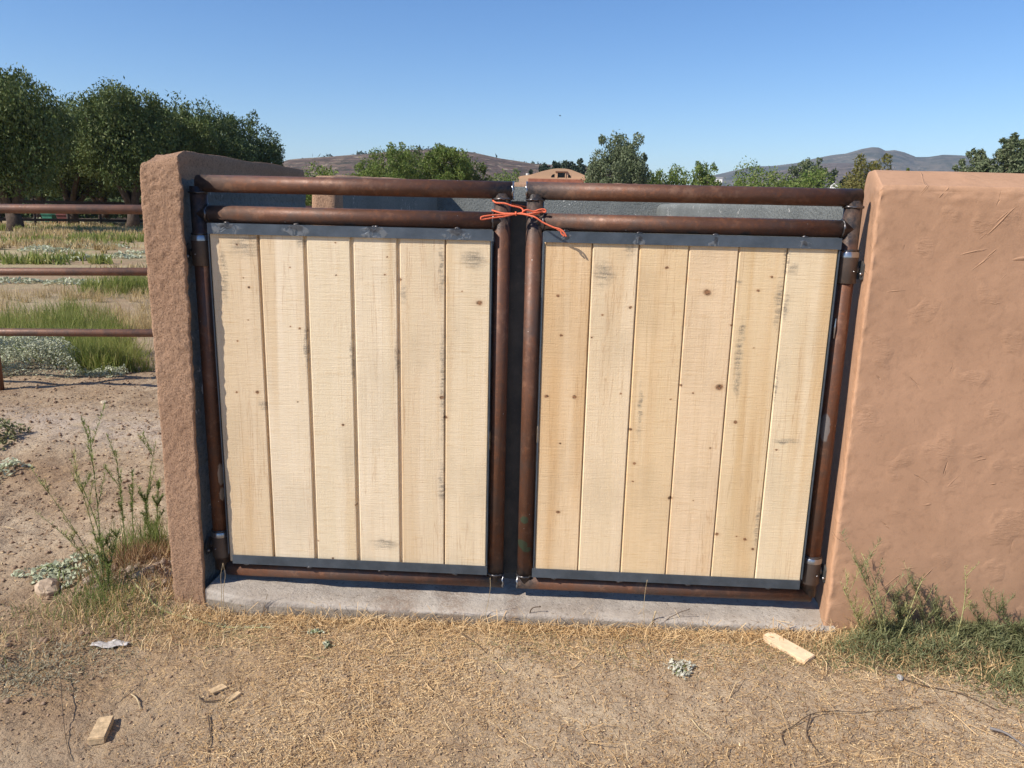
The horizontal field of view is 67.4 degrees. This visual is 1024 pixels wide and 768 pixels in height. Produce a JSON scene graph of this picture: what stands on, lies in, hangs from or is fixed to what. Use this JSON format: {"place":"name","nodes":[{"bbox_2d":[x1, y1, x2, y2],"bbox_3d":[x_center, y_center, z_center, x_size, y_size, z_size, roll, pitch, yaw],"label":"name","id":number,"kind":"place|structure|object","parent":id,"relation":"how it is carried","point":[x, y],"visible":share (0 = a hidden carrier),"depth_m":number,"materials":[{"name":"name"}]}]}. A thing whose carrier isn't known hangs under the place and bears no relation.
{"place":"outdoors","nodes":[
{"label":"outdoors","id":0,"kind":"place"},
{"bbox_2d":[0,222,143,264],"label":"field grass","id":1,"kind":"structure","parent":0,"point":[34,258],"depth_m":24.12,"materials":[{"name":"green plant"}]},
{"bbox_2d":[0,280,151,348],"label":"dry field grass","id":2,"kind":"structure","parent":0,"point":[142,319],"depth_m":11.28,"materials":[{"name":"beige plant"}]},
{"bbox_2d":[0,287,155,374],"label":"field grass","id":3,"kind":"structure","parent":0,"point":[97,352],"depth_m":7.71,"materials":[{"name":"green plant"}]},
{"bbox_2d":[63,276,148,295],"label":"field grass","id":4,"kind":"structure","parent":0,"point":[123,282],"depth_m":12.66,"materials":[{"name":"green plant"}]},
{"bbox_2d":[283,149,663,183],"bbox_3d":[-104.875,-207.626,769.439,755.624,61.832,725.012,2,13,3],"label":"hill","id":5,"kind":"structure","parent":0,"point":[343,164],"depth_m":685.62,"materials":[{"name":"brown soil"}]},
{"bbox_2d":[312,143,545,163],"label":"hillside scrub","id":6,"kind":"object","parent":5,"relation":"on","point":[360,152],"visible":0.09,"depth_m":801.20,"materials":[{"name":"green plant"}]},
{"bbox_2d":[0,216,1023,767],"bbox_3d":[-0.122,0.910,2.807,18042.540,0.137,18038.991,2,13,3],"label":"ground","id":7,"kind":"structure","parent":0,"point":[34,748],"depth_m":2.50,"materials":[{"name":"soil"}]},
{"bbox_2d":[0,417,30,450],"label":"weed","id":8,"kind":"object","parent":7,"relation":"on","point":[8,428],"visible":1,"depth_m":4.92,"materials":[{"name":"green plant"}]},
{"bbox_2d":[0,457,33,479],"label":"weed","id":9,"kind":"object","parent":7,"relation":"on","point":[3,465],"visible":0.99,"depth_m":4.34,"materials":[{"name":"grey plant"}]},
{"bbox_2d":[0,276,47,284],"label":"grey scrub","id":10,"kind":"object","parent":7,"relation":"on","point":[8,280],"visible":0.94,"depth_m":14.08,"materials":[{"name":"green plant"}]},
{"bbox_2d":[0,63,81,230],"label":"tree","id":11,"kind":"object","parent":7,"relation":"on","point":[31,129],"visible":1,"depth_m":33.16,"materials":[{"name":"green plant"}]},
{"bbox_2d":[0,336,81,378],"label":"shrub","id":12,"kind":"object","parent":7,"relation":"on","point":[37,344],"visible":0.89,"depth_m":6.79,"materials":[{"name":"grey plant"}]},
{"bbox_2d":[17,244,75,252],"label":"grey scrub","id":13,"kind":"object","parent":7,"relation":"on","point":[44,247],"visible":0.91,"depth_m":22.05,"materials":[{"name":"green plant"}]},
{"bbox_2d":[34,578,59,596],"bbox_3d":[-1.860,0.811,3.082,0.093,0.076,0.118,-2,13,-13],"label":"stone","id":14,"kind":"object","parent":7,"relation":"on","point":[48,584],"visible":0.89,"depth_m":3.04,"materials":[{"name":"beige stone"}]},
{"bbox_2d":[25,186,80,217],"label":"tree","id":15,"kind":"object","parent":7,"relation":"on","point":[39,198],"depth_m":51.58,"materials":[{"name":"green plant"}]},
{"bbox_2d":[11,552,101,589],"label":"weed","id":16,"kind":"object","parent":7,"relation":"on","point":[57,565],"visible":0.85,"depth_m":3.19,"materials":[{"name":"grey plant"}]},
{"bbox_2d":[24,464,99,584],"bbox_3d":[-1.742,0.559,2.973,0.243,0.517,0.070,2,13,3],"label":"weed","id":17,"kind":"object","parent":7,"relation":"on","point":[47,489],"visible":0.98,"depth_m":2.97,"materials":[{"name":"green plant"}]},
{"bbox_2d":[35,511,101,589],"bbox_3d":[-1.722,0.650,2.984,0.237,0.346,0.066,2,13,3],"label":"weed","id":18,"kind":"object","parent":7,"relation":"on","point":[78,549],"visible":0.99,"depth_m":2.98,"materials":[{"name":"green plant"}]},
{"bbox_2d":[42,277,98,284],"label":"grey scrub","id":19,"kind":"object","parent":7,"relation":"on","point":[64,281],"visible":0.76,"depth_m":13.99,"materials":[{"name":"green plant"}]},
{"bbox_2d":[0,198,142,225],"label":"ranch fence","id":20,"kind":"object","parent":7,"relation":"on","point":[68,219],"visible":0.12,"depth_m":42.68,"materials":[{"name":"brown metal"}]},
{"bbox_2d":[1,194,142,218],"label":"tree belt","id":21,"kind":"object","parent":7,"relation":"on","point":[112,216],"visible":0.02,"depth_m":59.72,"materials":[{"name":"green plant"}]},
{"bbox_2d":[0,221,147,278],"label":"dry field grass","id":22,"kind":"structure","parent":7,"relation":"on","point":[64,230],"depth_m":28.95,"materials":[{"name":"beige plant"}]},
{"bbox_2d":[27,88,140,223],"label":"tree","id":23,"kind":"object","parent":7,"relation":"on","point":[69,187],"visible":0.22,"depth_m":43.30,"materials":[{"name":"green plant"}]},
{"bbox_2d":[0,375,174,680],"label":"field litter","id":24,"kind":"object","parent":7,"relation":"on","point":[72,494],"visible":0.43,"depth_m":4.31,"materials":[{"name":"brown plant"}]},
{"bbox_2d":[0,357,174,716],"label":"dirt clods","id":25,"kind":"object","parent":7,"relation":"on","point":[42,640],"visible":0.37,"depth_m":4.23,"materials":[{"name":"soil"}]},
{"bbox_2d":[70,448,105,589],"bbox_3d":[-1.650,0.524,2.974,0.145,0.589,0.089,2,13,3],"label":"weed","id":26,"kind":"object","parent":7,"relation":"on","point":[78,483],"visible":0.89,"depth_m":2.96,"materials":[{"name":"green plant"}]},
{"bbox_2d":[75,471,111,588],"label":"weed","id":27,"kind":"object","parent":7,"relation":"on","point":[101,542],"visible":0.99,"depth_m":2.96,"materials":[{"name":"green plant"}]},
{"bbox_2d":[81,401,106,577],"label":"weed","id":28,"kind":"object","parent":7,"relation":"on","point":[91,459],"visible":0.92,"depth_m":2.96,"materials":[{"name":"green plant"}]},
{"bbox_2d":[0,625,190,713],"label":"ground cover","id":29,"kind":"object","parent":7,"relation":"on","point":[33,661],"visible":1,"depth_m":2.56,"materials":[{"name":"brown plant"}]},
{"bbox_2d":[72,98,119,222],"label":"tree","id":30,"kind":"object","parent":7,"relation":"on","point":[101,199],"visible":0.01,"depth_m":49.66,"materials":[{"name":"green plant"}]},
{"bbox_2d":[63,364,129,377],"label":"shrub","id":31,"kind":"object","parent":7,"relation":"on","point":[92,372],"visible":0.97,"depth_m":6.71,"materials":[{"name":"grey plant"}]},
{"bbox_2d":[87,716,113,744],"bbox_3d":[-1.208,1.018,2.259,0.047,0.022,0.106,-2,12,-13],"label":"wood block","id":32,"kind":"object","parent":7,"relation":"on","point":[100,731],"depth_m":2.24,"materials":[{"name":"beige wood"}]},
{"bbox_2d":[39,533,170,603],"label":"weed grass","id":33,"kind":"structure","parent":7,"relation":"on","point":[133,558],"depth_m":3.22,"materials":[{"name":"green plant"}]},
{"bbox_2d":[90,639,129,647],"bbox_3d":[-1.415,0.915,2.706,0.125,0.016,0.050,2,13,3],"label":"plastic scrap","id":34,"kind":"object","parent":7,"relation":"on","point":[114,642],"visible":0.99,"depth_m":2.70,"materials":[{"name":"white plastic"}]},
{"bbox_2d":[51,506,170,608],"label":"weed grass","id":35,"kind":"structure","parent":7,"relation":"on","point":[152,533],"depth_m":3.33,"materials":[{"name":"green plant"}]},
{"bbox_2d":[102,528,120,590],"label":"weed","id":36,"kind":"object","parent":7,"relation":"on","point":[108,564],"visible":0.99,"depth_m":2.99,"materials":[{"name":"green plant"}]},
{"bbox_2d":[102,433,126,541],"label":"weed","id":37,"kind":"object","parent":7,"relation":"on","point":[119,488],"visible":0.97,"depth_m":3.41,"materials":[{"name":"green plant"}]},
{"bbox_2d":[94,250,145,258],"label":"grey scrub","id":38,"kind":"object","parent":7,"relation":"on","point":[120,254],"visible":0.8,"depth_m":20.52,"materials":[{"name":"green plant"}]},
{"bbox_2d":[59,75,184,227],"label":"tree","id":39,"kind":"object","parent":7,"relation":"on","point":[119,140],"visible":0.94,"depth_m":40.17,"materials":[{"name":"green plant"}]},
{"bbox_2d":[77,549,173,591],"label":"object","id":40,"kind":"object","parent":7,"relation":"on","point":[164,562],"visible":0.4,"depth_m":3.12,"materials":[{"name":"green plant"}]},
{"bbox_2d":[0,528,256,723],"bbox_3d":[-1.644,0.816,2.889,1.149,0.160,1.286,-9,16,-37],"label":"undergrowth","id":41,"kind":"object","parent":7,"relation":"on","point":[143,610],"visible":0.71,"depth_m":2.86,"materials":[{"name":"plant"}]},
{"bbox_2d":[128,469,137,539],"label":"weed","id":42,"kind":"object","parent":7,"relation":"on","point":[132,494],"visible":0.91,"depth_m":3.43,"materials":[{"name":"green plant"}]},
{"bbox_2d":[137,483,153,529],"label":"weed","id":43,"kind":"object","parent":7,"relation":"on","point":[144,499],"visible":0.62,"depth_m":3.45,"materials":[{"name":"green plant"}]},
{"bbox_2d":[136,430,156,536],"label":"weed","id":44,"kind":"object","parent":7,"relation":"on","point":[150,451],"visible":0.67,"depth_m":3.52,"materials":[{"name":"green plant"}]},
{"bbox_2d":[0,204,311,390],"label":"pipe fence","id":45,"kind":"object","parent":7,"relation":"on","point":[66,209],"depth_m":5.89,"materials":[{"name":"brown metal"}]},
{"bbox_2d":[151,477,165,539],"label":"weed","id":46,"kind":"object","parent":7,"relation":"on","point":[159,498],"visible":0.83,"depth_m":3.42,"materials":[{"name":"green plant"}]},
{"bbox_2d":[140,90,193,195],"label":"tree","id":47,"kind":"object","parent":7,"relation":"on","point":[169,105],"depth_m":51.32,"materials":[{"name":"green plant"}]},
{"bbox_2d":[135,102,220,154],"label":"tree","id":48,"kind":"object","parent":7,"relation":"on","point":[193,130],"visible":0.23,"depth_m":43.69,"materials":[{"name":"green plant"}]},
{"bbox_2d":[135,582,272,628],"bbox_3d":[-1.189,0.846,2.891,0.646,0.077,0.083,6,14,19],"label":"fallen stem","id":49,"kind":"object","parent":7,"relation":"on","point":[166,611],"visible":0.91,"depth_m":2.87,"materials":[{"name":"brown plant"}]},
{"bbox_2d":[208,684,227,694],"bbox_3d":[-0.945,0.981,2.468,0.030,0.008,0.054,12,15,39],"label":"wood chip","id":50,"kind":"object","parent":7,"relation":"on","point":[217,689],"visible":1,"depth_m":2.46,"materials":[{"name":"beige wood"}]},
{"bbox_2d":[176,97,261,161],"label":"tree","id":51,"kind":"object","parent":7,"relation":"on","point":[226,148],"visible":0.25,"depth_m":46.60,"materials":[{"name":"green plant"}]},
{"bbox_2d":[140,151,305,604],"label":"stucco wall","id":52,"kind":"structure","parent":7,"relation":"on","point":[166,181],"depth_m":2.82,"materials":[{"name":"brown paint"}]},
{"bbox_2d":[186,175,526,587],"bbox_3d":[-0.569,0.026,2.868,1.259,1.540,0.104,2,13,3],"label":"gate leaf","id":53,"kind":"object","parent":52,"relation":"attached to","point":[356,372],"visible":0.94,"depth_m":2.82,"materials":[{"name":"wood"}]},
{"bbox_2d":[480,199,566,236],"bbox_3d":[0.043,-0.579,2.668,0.298,0.123,0.129,2,13,3],"label":"cord","id":54,"kind":"object","parent":53,"relation":"attached to","point":[535,212],"visible":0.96,"depth_m":2.63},
{"bbox_2d":[224,691,241,703],"bbox_3d":[-0.886,0.996,2.437,0.028,0.010,0.058,10,19,32],"label":"wood chip","id":55,"kind":"object","parent":7,"relation":"on","point":[234,696],"visible":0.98,"depth_m":2.44,"materials":[{"name":"beige wood"}]},
{"bbox_2d":[213,109,285,165],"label":"tree","id":56,"kind":"object","parent":7,"relation":"on","point":[272,154],"visible":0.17,"depth_m":50.43,"materials":[{"name":"green plant"}]},
{"bbox_2d":[302,161,346,205],"bbox_3d":[-9.748,-9.479,39.600,3.183,3.836,3.044,2,13,3],"label":"tree","id":57,"kind":"object","parent":7,"relation":"on","point":[308,200],"visible":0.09,"depth_m":38.85,"materials":[{"name":"green plant"}]},
{"bbox_2d":[348,157,386,176],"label":"tree","id":58,"kind":"object","parent":7,"relation":"on","point":[360,166],"visible":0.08,"depth_m":45.10,"materials":[{"name":"green plant"}]},
{"bbox_2d":[358,142,424,178],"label":"tree","id":59,"kind":"object","parent":7,"relation":"on","point":[402,169],"visible":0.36,"depth_m":43.40,"materials":[{"name":"green plant"}]},
{"bbox_2d":[397,143,443,178],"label":"tree","id":60,"kind":"object","parent":7,"relation":"on","point":[418,152],"visible":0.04,"depth_m":47.11,"materials":[{"name":"green plant"}]},
{"bbox_2d":[418,144,473,179],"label":"tree","id":61,"kind":"object","parent":7,"relation":"on","point":[460,166],"visible":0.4,"depth_m":44.77,"materials":[{"name":"green plant"}]},
{"bbox_2d":[449,156,493,180],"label":"tree","id":62,"kind":"object","parent":7,"relation":"on","point":[482,169],"visible":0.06,"depth_m":46.98,"materials":[{"name":"green plant"}]},
{"bbox_2d":[492,168,520,181],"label":"tree","id":63,"kind":"object","parent":7,"relation":"on","point":[508,178],"visible":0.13,"depth_m":82.10,"materials":[{"name":"green plant"}]},
{"bbox_2d":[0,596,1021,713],"bbox_3d":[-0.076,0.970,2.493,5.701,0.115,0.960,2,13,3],"label":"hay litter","id":64,"kind":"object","parent":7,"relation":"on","point":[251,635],"visible":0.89,"depth_m":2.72,"materials":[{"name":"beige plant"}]},
{"bbox_2d":[0,603,1022,767],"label":"dirt clods","id":65,"kind":"object","parent":7,"relation":"on","point":[462,719],"visible":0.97,"depth_m":2.41,"materials":[{"name":"soil"}]},
{"bbox_2d":[0,600,1023,767],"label":"straw chips","id":66,"kind":"object","parent":7,"relation":"on","point":[395,720],"visible":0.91,"depth_m":2.44,"materials":[{"name":"beige plant"}]},
{"bbox_2d":[772,617,1023,697],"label":"dry tangle","id":67,"kind":"object","parent":66,"relation":"on","point":[966,661],"visible":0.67,"depth_m":2.65,"materials":[{"name":"plant"}]},
{"bbox_2d":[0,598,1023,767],"bbox_3d":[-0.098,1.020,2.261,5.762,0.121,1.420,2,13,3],"label":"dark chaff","id":68,"kind":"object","parent":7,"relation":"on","point":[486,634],"visible":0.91,"depth_m":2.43,"materials":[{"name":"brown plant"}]},
{"bbox_2d":[205,570,835,633],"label":"concrete sill","id":69,"kind":"structure","parent":7,"relation":"on","point":[246,593],"depth_m":2.93,"materials":[{"name":"grey concrete"}]},
{"bbox_2d":[160,594,884,654],"bbox_3d":[0.028,0.862,2.828,2.784,0.155,0.324,2,13,3],"label":"edge straw","id":70,"kind":"object","parent":7,"relation":"on","point":[607,631],"visible":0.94,"depth_m":2.83,"materials":[{"name":"beige plant"}]},
{"bbox_2d":[556,160,573,168],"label":"tree","id":71,"kind":"object","parent":7,"relation":"on","point":[565,164],"visible":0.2,"depth_m":181.56,"materials":[{"name":"green plant"}]},
{"bbox_2d":[312,175,843,344],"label":"stucco wall","id":72,"kind":"structure","parent":7,"relation":"on","point":[604,207],"depth_m":6.43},
{"bbox_2d":[573,158,586,174],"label":"tree","id":73,"kind":"object","parent":7,"relation":"on","point":[579,162],"visible":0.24,"depth_m":182.06,"materials":[{"name":"green plant"}]},
{"bbox_2d":[581,129,651,183],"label":"tree","id":74,"kind":"object","parent":7,"relation":"on","point":[624,163],"visible":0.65,"depth_m":56.39,"materials":[{"name":"green plant"}]},
{"bbox_2d":[647,163,704,184],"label":"tree","id":75,"kind":"object","parent":7,"relation":"on","point":[672,176],"visible":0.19,"depth_m":58.71,"materials":[{"name":"green plant"}]},
{"bbox_2d":[663,658,696,679],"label":"weed","id":76,"kind":"object","parent":7,"relation":"on","point":[684,673],"visible":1,"depth_m":2.60,"materials":[{"name":"white plant"}]},
{"bbox_2d":[691,161,721,185],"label":"tree","id":77,"kind":"object","parent":7,"relation":"on","point":[706,177],"visible":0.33,"depth_m":57.06,"materials":[{"name":"green plant"}]},
{"bbox_2d":[716,156,793,186],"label":"tree","id":78,"kind":"object","parent":7,"relation":"on","point":[739,180],"visible":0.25,"depth_m":55.27,"materials":[{"name":"green plant"}]},
{"bbox_2d":[763,632,814,663],"bbox_3d":[0.975,0.934,2.721,0.058,0.020,0.180,-16,23,-36],"label":"wood block","id":79,"kind":"object","parent":7,"relation":"on","point":[797,652],"depth_m":2.71,"materials":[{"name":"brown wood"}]},
{"bbox_2d":[787,157,829,187],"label":"tree","id":80,"kind":"object","parent":7,"relation":"on","point":[795,171],"visible":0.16,"depth_m":63.22,"materials":[{"name":"green plant"}]},
{"bbox_2d":[787,165,840,187],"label":"tree","id":81,"kind":"object","parent":7,"relation":"on","point":[811,179],"visible":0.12,"depth_m":57.39,"materials":[{"name":"green plant"}]},
{"bbox_2d":[806,714,831,763],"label":"dead twig","id":82,"kind":"object","parent":7,"relation":"on","point":[809,739],"visible":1,"depth_m":2.28,"materials":[{"name":"brown wood"}]},
{"bbox_2d":[825,168,851,187],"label":"tree","id":83,"kind":"object","parent":7,"relation":"on","point":[834,173],"visible":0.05,"depth_m":71.33,"materials":[{"name":"green plant"}]},
{"bbox_2d":[781,707,921,744],"bbox_3d":[1.035,1.028,2.374,0.531,0.020,0.074,-3,14,-19],"label":"dead twig","id":84,"kind":"object","parent":7,"relation":"on","point":[832,711],"visible":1,"depth_m":2.38,"materials":[{"name":"brown wood"}]},
{"bbox_2d":[839,153,894,189],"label":"tree","id":85,"kind":"object","parent":7,"relation":"on","point":[855,183],"visible":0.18,"depth_m":45.60,"materials":[{"name":"green plant"}]},
{"bbox_2d":[861,553,896,638],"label":"weed","id":86,"kind":"object","parent":7,"relation":"on","point":[882,612],"visible":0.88,"depth_m":2.69,"materials":[{"name":"green plant"}]},
{"bbox_2d":[769,613,1017,684],"bbox_3d":[1.327,0.900,2.698,0.886,0.162,0.379,2,13,3],"label":"ground cover","id":87,"kind":"object","parent":7,"relation":"on","point":[893,629],"visible":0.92,"depth_m":2.67,"materials":[{"name":"green plant"}]},
{"bbox_2d":[840,569,876,649],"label":"weed","id":88,"kind":"object","parent":87,"relation":"on","point":[858,614],"visible":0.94,"depth_m":2.70,"materials":[{"name":"green plant"}]},
{"bbox_2d":[840,528,906,640],"bbox_3d":[1.227,0.720,2.671,0.243,0.465,0.118,2,13,3],"label":"weed","id":89,"kind":"object","parent":87,"relation":"on","point":[862,575],"visible":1,"depth_m":2.66,"materials":[{"name":"green plant"}]},
{"bbox_2d":[892,578,923,651],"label":"weed","id":90,"kind":"object","parent":87,"relation":"on","point":[906,620],"visible":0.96,"depth_m":2.69,"materials":[{"name":"green plant"}]},
{"bbox_2d":[881,577,919,634],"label":"weed","id":91,"kind":"object","parent":7,"relation":"on","point":[902,611],"visible":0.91,"depth_m":2.73,"materials":[{"name":"green plant"}]},
{"bbox_2d":[814,170,1023,630],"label":"stucco wall","id":92,"kind":"structure","parent":7,"relation":"on","point":[927,473],"depth_m":2.65,"materials":[{"name":"paint"}]},
{"bbox_2d":[516,181,864,601],"bbox_3d":[0.623,0.069,2.801,1.188,1.540,0.084,2,13,3],"label":"gate leaf","id":93,"kind":"object","parent":92,"relation":"attached to","point":[686,412],"visible":0.95,"depth_m":2.76,"materials":[{"name":"wood"}]},
{"bbox_2d":[903,561,942,630],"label":"weed","id":94,"kind":"object","parent":7,"relation":"on","point":[924,616],"visible":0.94,"depth_m":2.75,"materials":[{"name":"green plant"}]},
{"bbox_2d":[878,667,998,710],"bbox_3d":[1.391,0.996,2.520,0.358,0.006,0.026,10,16,34],"label":"dead twig","id":95,"kind":"object","parent":7,"relation":"on","point":[936,688],"visible":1,"depth_m":2.52,"materials":[{"name":"brown wood"}]},
{"bbox_2d":[902,615,1023,714],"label":"ground cover","id":96,"kind":"object","parent":7,"relation":"on","point":[1002,638],"visible":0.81,"depth_m":2.68,"materials":[{"name":"green plant"}]},
{"bbox_2d":[928,585,959,631],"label":"weed","id":97,"kind":"object","parent":96,"relation":"on","point":[938,618],"visible":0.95,"depth_m":2.73,"materials":[{"name":"green plant"}]},
{"bbox_2d":[949,562,978,645],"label":"weed","id":98,"kind":"object","parent":96,"relation":"on","point":[963,608],"visible":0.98,"depth_m":2.66,"materials":[{"name":"green plant"}]},
{"bbox_2d":[952,147,992,172],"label":"tree","id":99,"kind":"object","parent":7,"relation":"on","point":[978,156],"visible":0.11,"depth_m":56.57,"materials":[{"name":"green plant"}]},
{"bbox_2d":[962,599,992,635],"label":"weed","id":100,"kind":"object","parent":7,"relation":"on","point":[979,614],"visible":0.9,"depth_m":2.73,"materials":[{"name":"green plant"}]},
{"bbox_2d":[975,132,1023,173],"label":"tree","id":101,"kind":"object","parent":7,"relation":"on","point":[1009,158],"visible":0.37,"depth_m":53.31,"materials":[{"name":"green plant"}]},
{"bbox_2d":[981,585,1023,640],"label":"weed","id":102,"kind":"object","parent":7,"relation":"on","point":[1003,610],"visible":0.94,"depth_m":2.70,"materials":[{"name":"green plant"}]},
{"bbox_2d":[990,726,1023,745],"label":"dead twig","id":103,"kind":"object","parent":7,"relation":"on","point":[1001,731],"visible":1,"depth_m":2.30,"materials":[{"name":"grey wood"}]},
{"bbox_2d":[0,0,1023,184],"label":"sky","id":104,"kind":"structure","parent":0,"point":[724,82],"materials":[{"name":"blue"}]},
{"bbox_2d":[518,168,585,182],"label":"house","id":105,"kind":"structure","parent":0,"point":[561,175],"depth_m":69.32,"materials":[{"name":"paint"}]},
{"bbox_2d":[742,163,899,187],"bbox_3d":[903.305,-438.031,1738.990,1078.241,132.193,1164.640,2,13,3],"label":"mountain ridge","id":106,"kind":"structure","parent":0,"point":[843,168],"depth_m":1694.84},
{"bbox_2d":[698,147,998,185],"bbox_3d":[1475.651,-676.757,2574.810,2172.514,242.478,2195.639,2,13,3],"label":"mountain","id":107,"kind":"structure","parent":0,"point":[902,161],"depth_m":2439.75,"materials":[{"name":"grey stone"}]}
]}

